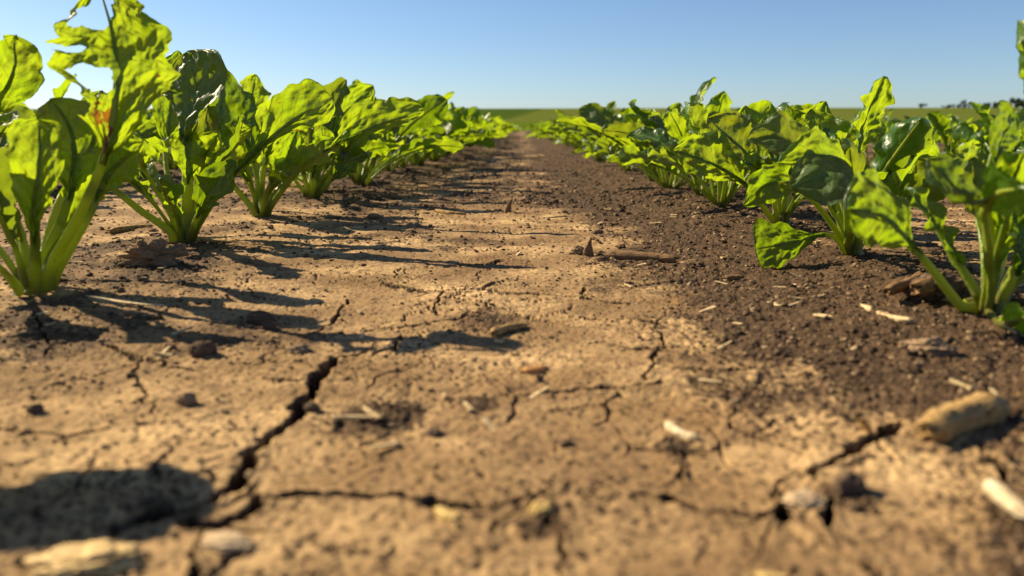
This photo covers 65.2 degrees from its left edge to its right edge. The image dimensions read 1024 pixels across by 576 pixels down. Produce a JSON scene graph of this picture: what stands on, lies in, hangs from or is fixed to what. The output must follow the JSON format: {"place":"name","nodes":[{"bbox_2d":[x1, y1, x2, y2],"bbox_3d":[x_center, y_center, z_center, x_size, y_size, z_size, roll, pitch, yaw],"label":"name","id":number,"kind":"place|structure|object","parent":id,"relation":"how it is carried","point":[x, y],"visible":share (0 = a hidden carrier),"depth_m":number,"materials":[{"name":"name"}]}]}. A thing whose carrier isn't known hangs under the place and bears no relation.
{"place":"outdoors","nodes":[
{"label":"outdoors","id":0,"kind":"place"},
{"bbox_2d":[433,505,463,521],"bbox_3d":[-0.017,0.059,0.210,0.012,0.003,0.005,10,15,40],"label":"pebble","id":1,"kind":"object","parent":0,"point":[443,513],"visible":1,"depth_m":0.21,"materials":[{"name":"stone"}]},
{"bbox_2d":[0,131,1023,575],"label":"ground","id":2,"kind":"structure","parent":0,"point":[644,395],"depth_m":0.30,"materials":[{"name":"soil"}]},
{"bbox_2d":[0,109,21,147],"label":"beet plant","id":3,"kind":"object","parent":2,"relation":"on","point":[4,140],"visible":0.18,"depth_m":1.11,"materials":[{"name":"green plant"}]},
{"bbox_2d":[25,403,43,413],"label":"soil clod","id":4,"kind":"object","parent":2,"relation":"on","point":[35,408],"visible":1,"depth_m":0.29,"materials":[{"name":"soil"}]},
{"bbox_2d":[0,74,92,147],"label":"beet plant","id":5,"kind":"object","parent":2,"relation":"on","point":[61,90],"visible":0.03,"depth_m":1.34,"materials":[{"name":"green plant"}]},
{"bbox_2d":[12,104,157,138],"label":"beet plant","id":6,"kind":"object","parent":2,"relation":"on","point":[146,129],"visible":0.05,"depth_m":1.53,"materials":[{"name":"green plant"}]},
{"bbox_2d":[24,539,152,575],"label":"rock","id":7,"kind":"object","parent":2,"relation":"on","point":[103,557],"visible":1,"depth_m":0.19,"materials":[{"name":"stone"}]},
{"bbox_2d":[0,0,180,296],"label":"beet plant","id":8,"kind":"object","parent":2,"relation":"on","point":[87,152],"visible":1,"depth_m":0.45,"materials":[{"name":"green plant"}]},
{"bbox_2d":[85,295,170,305],"bbox_3d":[-0.220,0.008,0.454,0.057,0.004,0.009,4,12,18],"label":"straw piece","id":9,"kind":"object","parent":2,"relation":"on","point":[100,298],"visible":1,"depth_m":0.45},
{"bbox_2d":[107,224,153,233],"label":"twig","id":10,"kind":"object","parent":2,"relation":"on","point":[116,229],"visible":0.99,"depth_m":0.82,"materials":[{"name":"wood"}]},
{"bbox_2d":[97,309,163,318],"bbox_3d":[-0.206,0.014,0.431,0.046,0.003,0.010,4,12,17],"label":"straw piece","id":11,"kind":"object","parent":2,"relation":"on","point":[144,314],"visible":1,"depth_m":0.43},
{"bbox_2d":[107,93,178,169],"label":"beet plant","id":12,"kind":"object","parent":2,"relation":"on","point":[173,165],"visible":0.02,"depth_m":1.82,"materials":[{"name":"green plant"}]},
{"bbox_2d":[116,237,190,267],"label":"litter clump","id":13,"kind":"object","parent":2,"relation":"on","point":[143,253],"visible":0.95,"depth_m":0.56,"materials":[{"name":"plant"}]},
{"bbox_2d":[146,109,171,164],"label":"beet plant","id":14,"kind":"object","parent":2,"relation":"on","point":[150,116],"visible":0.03,"depth_m":1.71,"materials":[{"name":"green plant"}]},
{"bbox_2d":[175,392,196,406],"bbox_3d":[-0.121,0.042,0.298,0.008,0.007,0.007,0,11,1],"label":"soil clod","id":15,"kind":"object","parent":2,"relation":"on","point":[185,399],"visible":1,"depth_m":0.30,"materials":[{"name":"soil"}]},
{"bbox_2d":[189,341,217,357],"bbox_3d":[-0.140,0.028,0.362,0.012,0.009,0.010,-5,13,-25],"label":"soil clod","id":16,"kind":"object","parent":2,"relation":"on","point":[200,349],"visible":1,"depth_m":0.36,"materials":[{"name":"soil"}]},
{"bbox_2d":[196,238,238,242],"bbox_3d":[-0.257,-0.041,0.695,0.042,0.006,0.008,-4,12,-19],"label":"straw piece","id":17,"kind":"object","parent":2,"relation":"on","point":[210,240],"visible":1,"depth_m":0.69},
{"bbox_2d":[112,49,334,242],"bbox_3d":[-0.295,-0.120,0.699,0.184,0.182,0.257,-9,14,-38],"label":"beet plant","id":18,"kind":"object","parent":2,"relation":"on","point":[203,129],"visible":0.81,"depth_m":0.67,"materials":[{"name":"green plant"}]},
{"bbox_2d":[199,531,253,551],"bbox_3d":[-0.070,0.063,0.197,0.014,0.003,0.010,0,11,1],"label":"crust flake","id":19,"kind":"object","parent":2,"relation":"on","point":[221,541],"visible":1,"depth_m":0.20,"materials":[{"name":"soil"}]},
{"bbox_2d":[247,310,274,324],"bbox_3d":[-0.133,0.016,0.425,0.015,0.010,0.013,0,11,1],"label":"soil clod","id":20,"kind":"object","parent":2,"relation":"on","point":[256,317],"visible":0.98,"depth_m":0.42,"materials":[{"name":"soil"}]},
{"bbox_2d":[261,320,276,329],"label":"soil clod","id":21,"kind":"object","parent":2,"relation":"on","point":[270,324],"visible":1,"depth_m":0.41,"materials":[{"name":"soil"}]},
{"bbox_2d":[287,345,310,352],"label":"soil clod","id":22,"kind":"object","parent":2,"relation":"on","point":[299,348],"visible":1,"depth_m":0.37,"materials":[{"name":"soil"}]},
{"bbox_2d":[303,402,320,412],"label":"soil clod","id":23,"kind":"object","parent":2,"relation":"on","point":[309,407],"visible":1,"depth_m":0.29,"materials":[{"name":"soil"}]},
{"bbox_2d":[249,133,389,190],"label":"beet plant","id":24,"kind":"object","parent":2,"relation":"on","point":[372,148],"visible":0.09,"depth_m":1.17,"materials":[{"name":"green plant"}]},
{"bbox_2d":[234,74,423,217],"bbox_3d":[-0.243,-0.150,0.863,0.272,0.174,0.147,8,14,36],"label":"beet plant","id":25,"kind":"object","parent":2,"relation":"on","point":[288,158],"visible":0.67,"depth_m":0.85,"materials":[{"name":"green plant"}]},
{"bbox_2d":[293,77,378,198],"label":"beet plant","id":26,"kind":"object","parent":2,"relation":"on","point":[350,101],"visible":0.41,"depth_m":1.05,"materials":[{"name":"green plant"}]},
{"bbox_2d":[278,79,430,185],"bbox_3d":[-0.303,-0.298,1.546,0.378,0.195,0.278,-7,13,-31],"label":"beet plant","id":27,"kind":"object","parent":2,"relation":"on","point":[409,140],"visible":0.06,"depth_m":1.52,"materials":[{"name":"green plant"}]},
{"bbox_2d":[366,213,379,218],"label":"soil clod","id":28,"kind":"object","parent":2,"relation":"on","point":[372,216],"visible":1,"depth_m":0.90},
{"bbox_2d":[348,81,463,184],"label":"beet plant","id":29,"kind":"object","parent":2,"relation":"on","point":[435,106],"visible":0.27,"depth_m":1.36,"materials":[{"name":"green plant"}]},
{"bbox_2d":[377,125,446,170],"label":"beet plant","id":30,"kind":"object","parent":2,"relation":"on","point":[437,130],"visible":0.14,"depth_m":1.68,"materials":[{"name":"green plant"}]},
{"bbox_2d":[388,119,454,167],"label":"beet plant","id":31,"kind":"object","parent":2,"relation":"on","point":[403,162],"visible":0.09,"depth_m":1.91,"materials":[{"name":"green plant"}]},
{"bbox_2d":[425,428,444,436],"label":"soil clod","id":32,"kind":"object","parent":2,"relation":"on","point":[435,432],"visible":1,"depth_m":0.27,"materials":[{"name":"soil"}]},
{"bbox_2d":[397,92,478,165],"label":"beet plant","id":33,"kind":"object","parent":2,"relation":"on","point":[458,126],"visible":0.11,"depth_m":2.01,"materials":[{"name":"green plant"}]},
{"bbox_2d":[408,121,472,161],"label":"beet plant","id":34,"kind":"object","parent":2,"relation":"on","point":[461,134],"visible":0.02,"depth_m":2.17,"materials":[{"name":"green plant"}]},
{"bbox_2d":[434,209,465,214],"bbox_3d":[-0.074,-0.089,0.946,0.046,0.007,0.008,5,13,25],"label":"straw piece","id":35,"kind":"object","parent":2,"relation":"on","point":[446,211],"visible":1,"depth_m":0.94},
{"bbox_2d":[428,106,486,161],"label":"beet plant","id":36,"kind":"object","parent":2,"relation":"on","point":[461,113],"visible":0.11,"depth_m":2.28,"materials":[{"name":"green plant"}]},
{"bbox_2d":[443,113,471,120],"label":"beet plant","id":37,"kind":"object","parent":2,"relation":"on","point":[469,116],"visible":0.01,"depth_m":2.68,"materials":[{"name":"green plant"}]},
{"bbox_2d":[443,107,494,155],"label":"beet plant","id":38,"kind":"object","parent":2,"relation":"on","point":[489,142],"visible":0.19,"depth_m":2.73,"materials":[{"name":"green plant"}]},
{"bbox_2d":[463,154,475,159],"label":"soil clod","id":39,"kind":"object","parent":2,"relation":"on","point":[469,157],"visible":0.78,"depth_m":2.54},
{"bbox_2d":[446,110,496,135],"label":"beet plant","id":40,"kind":"object","parent":2,"relation":"on","point":[489,132],"visible":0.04,"depth_m":3.14,"materials":[{"name":"green plant"}]},
{"bbox_2d":[449,102,507,150],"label":"beet plant","id":41,"kind":"object","parent":2,"relation":"on","point":[500,132],"visible":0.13,"depth_m":3.28,"materials":[{"name":"green plant"}]},
{"bbox_2d":[486,119,501,129],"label":"beet plant","id":42,"kind":"object","parent":2,"relation":"on","point":[498,127],"visible":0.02,"depth_m":4.52,"materials":[{"name":"green plant"}]},
{"bbox_2d":[490,115,514,137],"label":"beet plant","id":43,"kind":"object","parent":2,"relation":"on","point":[494,118],"visible":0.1,"depth_m":5.00,"materials":[{"name":"green plant"}]},
{"bbox_2d":[499,119,510,132],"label":"beet plant","id":44,"kind":"object","parent":2,"relation":"on","point":[507,131],"visible":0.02,"depth_m":5.71,"materials":[{"name":"green plant"}]},
{"bbox_2d":[504,198,512,212],"bbox_3d":[-0.004,-0.098,0.954,0.011,0.019,0.005,0,11,1],"label":"plant shard","id":45,"kind":"object","parent":2,"relation":"on","point":[508,208],"visible":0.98,"depth_m":0.95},
{"bbox_2d":[489,322,528,336],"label":"twig","id":46,"kind":"object","parent":2,"relation":"on","point":[501,329],"visible":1,"depth_m":0.39,"materials":[{"name":"wood"}]},
{"bbox_2d":[0,148,1023,575],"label":"soil crumbs","id":47,"kind":"object","parent":2,"relation":"on","point":[168,506],"visible":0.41,"depth_m":0.35,"materials":[{"name":"soil"}]},
{"bbox_2d":[0,154,1023,449],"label":"straw fragments","id":48,"kind":"object","parent":2,"relation":"on","point":[468,406],"visible":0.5,"depth_m":0.35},
{"bbox_2d":[519,195,532,201],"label":"soil clod","id":49,"kind":"object","parent":2,"relation":"on","point":[523,198],"visible":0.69,"depth_m":1.09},
{"bbox_2d":[519,365,550,373],"bbox_3d":[0.009,0.034,0.333,0.014,0.004,0.005,-2,11,-8],"label":"wood chip","id":50,"kind":"object","parent":2,"relation":"on","point":[534,369],"visible":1,"depth_m":0.33,"materials":[{"name":"wood"}]},
{"bbox_2d":[525,131,553,140],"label":"beet plant","id":51,"kind":"object","parent":2,"relation":"on","point":[529,135],"visible":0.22,"depth_m":6.18,"materials":[{"name":"green plant"}]},
{"bbox_2d":[527,500,553,516],"bbox_3d":[0.008,0.059,0.213,0.007,0.004,0.007,0,11,1],"label":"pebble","id":52,"kind":"object","parent":2,"relation":"on","point":[545,507],"visible":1,"depth_m":0.21,"materials":[{"name":"stone"}]},
{"bbox_2d":[541,129,555,132],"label":"beet plant","id":53,"kind":"object","parent":2,"relation":"on","point":[546,130],"visible":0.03,"depth_m":3.95,"materials":[{"name":"green plant"}]},
{"bbox_2d":[536,133,566,143],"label":"beet plant","id":54,"kind":"object","parent":2,"relation":"on","point":[539,135],"visible":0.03,"depth_m":4.75,"materials":[{"name":"green plant"}]},
{"bbox_2d":[542,215,566,217],"bbox_3d":[0.048,-0.081,0.907,0.030,0.005,0.005,2,12,12],"label":"straw piece","id":55,"kind":"object","parent":2,"relation":"on","point":[555,216],"visible":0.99,"depth_m":0.91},
{"bbox_2d":[541,114,574,146],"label":"beet plant","id":56,"kind":"object","parent":2,"relation":"on","point":[553,123],"visible":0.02,"depth_m":4.10,"materials":[{"name":"green plant"}]},
{"bbox_2d":[542,116,577,145],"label":"beet plant","id":57,"kind":"object","parent":2,"relation":"on","point":[548,133],"visible":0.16,"depth_m":4.29,"materials":[{"name":"green plant"}]},
{"bbox_2d":[548,122,580,147],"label":"beet plant","id":58,"kind":"object","parent":2,"relation":"on","point":[563,134],"visible":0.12,"depth_m":3.40,"materials":[{"name":"green plant"}]},
{"bbox_2d":[553,137,577,146],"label":"beet plant","id":59,"kind":"object","parent":2,"relation":"on","point":[555,141],"visible":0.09,"depth_m":3.69,"materials":[{"name":"green plant"}]},
{"bbox_2d":[558,124,585,147],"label":"beet plant","id":60,"kind":"object","parent":2,"relation":"on","point":[574,142],"visible":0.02,"depth_m":3.14,"materials":[{"name":"green plant"}]},
{"bbox_2d":[539,101,615,161],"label":"beet plant","id":61,"kind":"object","parent":2,"relation":"on","point":[612,106],"visible":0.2,"depth_m":2.31,"materials":[{"name":"green plant"}]},
{"bbox_2d":[571,245,583,254],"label":"soil clod","id":62,"kind":"object","parent":2,"relation":"on","point":[577,249],"visible":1,"depth_m":0.64,"materials":[{"name":"soil"}]},
{"bbox_2d":[572,132,587,145],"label":"beet plant","id":63,"kind":"object","parent":2,"relation":"on","point":[578,137],"visible":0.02,"depth_m":2.95,"materials":[{"name":"green plant"}]},
{"bbox_2d":[549,108,616,154],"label":"beet plant","id":64,"kind":"object","parent":2,"relation":"on","point":[556,127],"visible":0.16,"depth_m":2.82,"materials":[{"name":"green plant"}]},
{"bbox_2d":[582,239,593,255],"bbox_3d":[0.061,-0.032,0.642,0.011,0.015,0.006,0,11,1],"label":"plant shard","id":65,"kind":"object","parent":2,"relation":"on","point":[588,250],"visible":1,"depth_m":0.64,"materials":[{"name":"plant"}]},
{"bbox_2d":[572,126,603,156],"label":"beet plant","id":66,"kind":"object","parent":2,"relation":"on","point":[582,140],"visible":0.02,"depth_m":2.69,"materials":[{"name":"green plant"}]},
{"bbox_2d":[591,229,603,233],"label":"soil clod","id":67,"kind":"object","parent":2,"relation":"on","point":[596,231],"visible":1,"depth_m":0.78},
{"bbox_2d":[597,256,607,260],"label":"soil clod","id":68,"kind":"object","parent":2,"relation":"on","point":[601,258],"visible":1,"depth_m":0.60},
{"bbox_2d":[588,118,618,163],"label":"beet plant","id":69,"kind":"object","parent":2,"relation":"on","point":[590,139],"visible":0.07,"depth_m":2.16,"materials":[{"name":"green plant"}]},
{"bbox_2d":[562,109,660,167],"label":"beet plant","id":70,"kind":"object","parent":2,"relation":"on","point":[575,129],"visible":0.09,"depth_m":1.94,"materials":[{"name":"green plant"}]},
{"bbox_2d":[586,107,637,170],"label":"beet plant","id":71,"kind":"object","parent":2,"relation":"on","point":[603,141],"visible":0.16,"depth_m":1.71,"materials":[{"name":"green plant"}]},
{"bbox_2d":[578,102,683,180],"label":"beet plant","id":72,"kind":"object","parent":2,"relation":"on","point":[598,114],"visible":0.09,"depth_m":1.49,"materials":[{"name":"green plant"}]},
{"bbox_2d":[604,109,661,173],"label":"beet plant","id":73,"kind":"object","parent":2,"relation":"on","point":[616,145],"visible":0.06,"depth_m":1.68,"materials":[{"name":"green plant"}]},
{"bbox_2d":[553,76,715,188],"bbox_3d":[0.244,-0.236,1.250,0.267,0.190,0.368,-11,16,-44],"label":"beet plant","id":74,"kind":"object","parent":2,"relation":"on","point":[639,116],"visible":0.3,"depth_m":1.28,"materials":[{"name":"green plant"}]},
{"bbox_2d":[602,249,679,262],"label":"twig","id":75,"kind":"object","parent":2,"relation":"on","point":[633,255],"visible":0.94,"depth_m":0.62,"materials":[{"name":"wood"}]},
{"bbox_2d":[664,421,701,441],"bbox_3d":[0.056,0.048,0.266,0.005,0.004,0.019,-6,13,-27],"label":"straw piece","id":76,"kind":"object","parent":2,"relation":"on","point":[672,427],"visible":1,"depth_m":0.26,"materials":[{"name":"plant"}]},
{"bbox_2d":[602,91,792,195],"bbox_3d":[0.286,-0.199,1.156,0.257,0.154,0.272,6,6,21],"label":"beet plant","id":77,"kind":"object","parent":2,"relation":"on","point":[674,120],"visible":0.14,"depth_m":1.10,"materials":[{"name":"green plant"}]},
{"bbox_2d":[607,100,813,206],"bbox_3d":[0.248,-0.159,0.973,0.234,0.135,0.232,4,12,20],"label":"beet plant","id":78,"kind":"object","parent":2,"relation":"on","point":[697,115],"visible":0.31,"depth_m":0.95,"materials":[{"name":"green plant"}]},
{"bbox_2d":[721,274,744,280],"bbox_3d":[0.150,-0.006,0.545,0.020,0.006,0.008,-3,12,-16],"label":"wood chip","id":79,"kind":"object","parent":2,"relation":"on","point":[732,277],"visible":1,"depth_m":0.54,"materials":[{"name":"wood"}]},
{"bbox_2d":[673,101,830,224],"bbox_3d":[0.258,-0.117,0.790,0.147,0.133,0.175,7,13,32],"label":"beet plant","id":80,"kind":"object","parent":2,"relation":"on","point":[720,149],"visible":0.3,"depth_m":0.77,"materials":[{"name":"green plant"}]},
{"bbox_2d":[511,121,1022,130],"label":"crop rows","id":81,"kind":"object","parent":2,"relation":"on","point":[528,128],"visible":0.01,"depth_m":15.95,"materials":[{"name":"green plant"}]},
{"bbox_2d":[751,572,788,575],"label":"straw piece","id":82,"kind":"object","parent":2,"relation":"on","point":[764,574],"visible":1,"depth_m":0.18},
{"bbox_2d":[781,488,827,508],"bbox_3d":[0.079,0.058,0.217,0.013,0.004,0.011,0,11,1],"label":"crust block","id":83,"kind":"object","parent":2,"relation":"on","point":[805,498],"depth_m":0.21,"materials":[{"name":"soil"}]},
{"bbox_2d":[804,117,856,135],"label":"beet plant","id":84,"kind":"object","parent":2,"relation":"on","point":[854,131],"visible":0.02,"depth_m":2.02,"materials":[{"name":"green plant"}]},
{"bbox_2d":[831,469,866,496],"bbox_3d":[0.093,0.055,0.222,0.010,0.009,0.008,0,11,1],"label":"soil clod","id":85,"kind":"object","parent":2,"relation":"on","point":[848,482],"visible":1,"depth_m":0.22,"materials":[{"name":"soil"}]},
{"bbox_2d":[743,76,959,267],"bbox_3d":[0.254,-0.083,0.592,0.135,0.146,0.248,11,16,43],"label":"beet plant","id":86,"kind":"object","parent":2,"relation":"on","point":[823,155],"visible":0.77,"depth_m":0.58,"materials":[{"name":"green plant"}]},
{"bbox_2d":[846,106,872,158],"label":"beet plant","id":87,"kind":"object","parent":2,"relation":"on","point":[854,120],"visible":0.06,"depth_m":1.92,"materials":[{"name":"green plant"}]},
{"bbox_2d":[854,417,879,443],"bbox_3d":[0.119,0.050,0.259,0.020,0.020,0.006,-5,12,-22],"label":"straw piece","id":88,"kind":"object","parent":2,"relation":"on","point":[864,425],"visible":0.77,"depth_m":0.26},
{"bbox_2d":[858,304,914,322],"bbox_3d":[0.191,0.013,0.411,0.010,0.005,0.050,-2,12,-11],"label":"straw piece","id":89,"kind":"object","parent":2,"relation":"on","point":[897,318],"visible":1,"depth_m":0.40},
{"bbox_2d":[845,108,933,168],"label":"beet plant","id":90,"kind":"object","parent":2,"relation":"on","point":[852,138],"visible":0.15,"depth_m":1.74,"materials":[{"name":"green plant"}]},
{"bbox_2d":[898,340,911,347],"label":"soil clod","id":91,"kind":"object","parent":2,"relation":"on","point":[904,343],"visible":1,"depth_m":0.35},
{"bbox_2d":[873,127,955,173],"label":"beet plant","id":92,"kind":"object","parent":2,"relation":"on","point":[880,132],"visible":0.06,"depth_m":1.62,"materials":[{"name":"green plant"}]},
{"bbox_2d":[913,360,921,366],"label":"soil clod","id":93,"kind":"object","parent":2,"relation":"on","point":[918,363],"visible":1,"depth_m":0.33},
{"bbox_2d":[890,115,963,139],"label":"beet plant","id":94,"kind":"object","parent":2,"relation":"on","point":[895,120],"visible":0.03,"depth_m":2.65,"materials":[{"name":"green plant"}]},
{"bbox_2d":[907,336,957,357],"bbox_3d":[0.182,0.026,0.346,0.018,0.010,0.018,0,11,1],"label":"soil clod","id":95,"kind":"object","parent":2,"relation":"on","point":[938,346],"visible":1,"depth_m":0.34,"materials":[{"name":"soil"}]},
{"bbox_2d":[844,20,1023,333],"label":"beet plant","id":96,"kind":"object","parent":2,"relation":"on","point":[981,185],"visible":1,"depth_m":0.40,"materials":[{"name":"green plant"}]},
{"bbox_2d":[902,270,966,301],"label":"litter clump","id":97,"kind":"object","parent":2,"relation":"on","point":[955,285],"visible":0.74,"depth_m":0.44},
{"bbox_2d":[882,272,922,295],"bbox_3d":[0.225,-0.002,0.458,0.009,0.008,0.063,10,15,41],"label":"stalk chunk","id":98,"kind":"object","parent":97,"relation":"on","point":[896,287],"visible":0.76,"depth_m":0.44,"materials":[{"name":"wood"}]},
{"bbox_2d":[909,272,956,296],"bbox_3d":[0.240,-0.003,0.455,0.012,0.012,0.074,10,15,40],"label":"stalk chunk","id":99,"kind":"object","parent":97,"relation":"on","point":[922,287],"visible":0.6,"depth_m":0.43,"materials":[{"name":"wood"}]},
{"bbox_2d":[933,114,973,149],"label":"beet plant","id":100,"kind":"object","parent":2,"relation":"on","point":[955,119],"visible":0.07,"depth_m":2.48,"materials":[{"name":"green plant"}]},
{"bbox_2d":[941,129,980,142],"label":"beet plant","id":101,"kind":"object","parent":2,"relation":"on","point":[949,138],"visible":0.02,"depth_m":2.28,"materials":[{"name":"green plant"}]},
{"bbox_2d":[915,391,1012,441],"bbox_3d":[0.146,0.042,0.260,0.047,0.012,0.013,-6,13,-29],"label":"stone","id":102,"kind":"object","parent":2,"relation":"on","point":[948,421],"visible":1,"depth_m":0.26,"materials":[{"name":"stone"}]},
{"bbox_2d":[925,101,1016,158],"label":"beet plant","id":103,"kind":"object","parent":2,"relation":"on","point":[960,134],"visible":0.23,"depth_m":1.32,"materials":[{"name":"green plant"}]},
{"bbox_2d":[927,108,1023,155],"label":"beet plant","id":104,"kind":"object","parent":2,"relation":"on","point":[940,121],"visible":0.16,"depth_m":1.39,"materials":[{"name":"green plant"}]},
{"bbox_2d":[972,119,1023,139],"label":"beet plant","id":105,"kind":"object","parent":2,"relation":"on","point":[979,123],"visible":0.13,"depth_m":2.14,"materials":[{"name":"green plant"}]},
{"bbox_2d":[979,478,1023,519],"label":"straw piece","id":106,"kind":"object","parent":2,"relation":"on","point":[999,493],"visible":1,"depth_m":0.21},
{"bbox_2d":[0,0,1023,108],"label":"sky","id":107,"kind":"structure","parent":0,"point":[492,54],"materials":[{"name":"blue"}]},
{"bbox_2d":[32,108,1022,130],"bbox_3d":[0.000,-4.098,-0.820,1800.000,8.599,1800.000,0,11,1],"label":"field","id":108,"kind":"structure","parent":0,"point":[523,119],"depth_m":203.98,"materials":[{"name":"plant"}]},
{"bbox_2d":[956,100,966,107],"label":"tree","id":109,"kind":"object","parent":108,"relation":"on","point":[963,102],"visible":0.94,"depth_m":359.49,"materials":[{"name":"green plant"}]},
{"bbox_2d":[1008,97,1023,107],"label":"tree","id":110,"kind":"object","parent":108,"relation":"on","point":[1014,102],"visible":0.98,"depth_m":357.96,"materials":[{"name":"green plant"}]}
]}

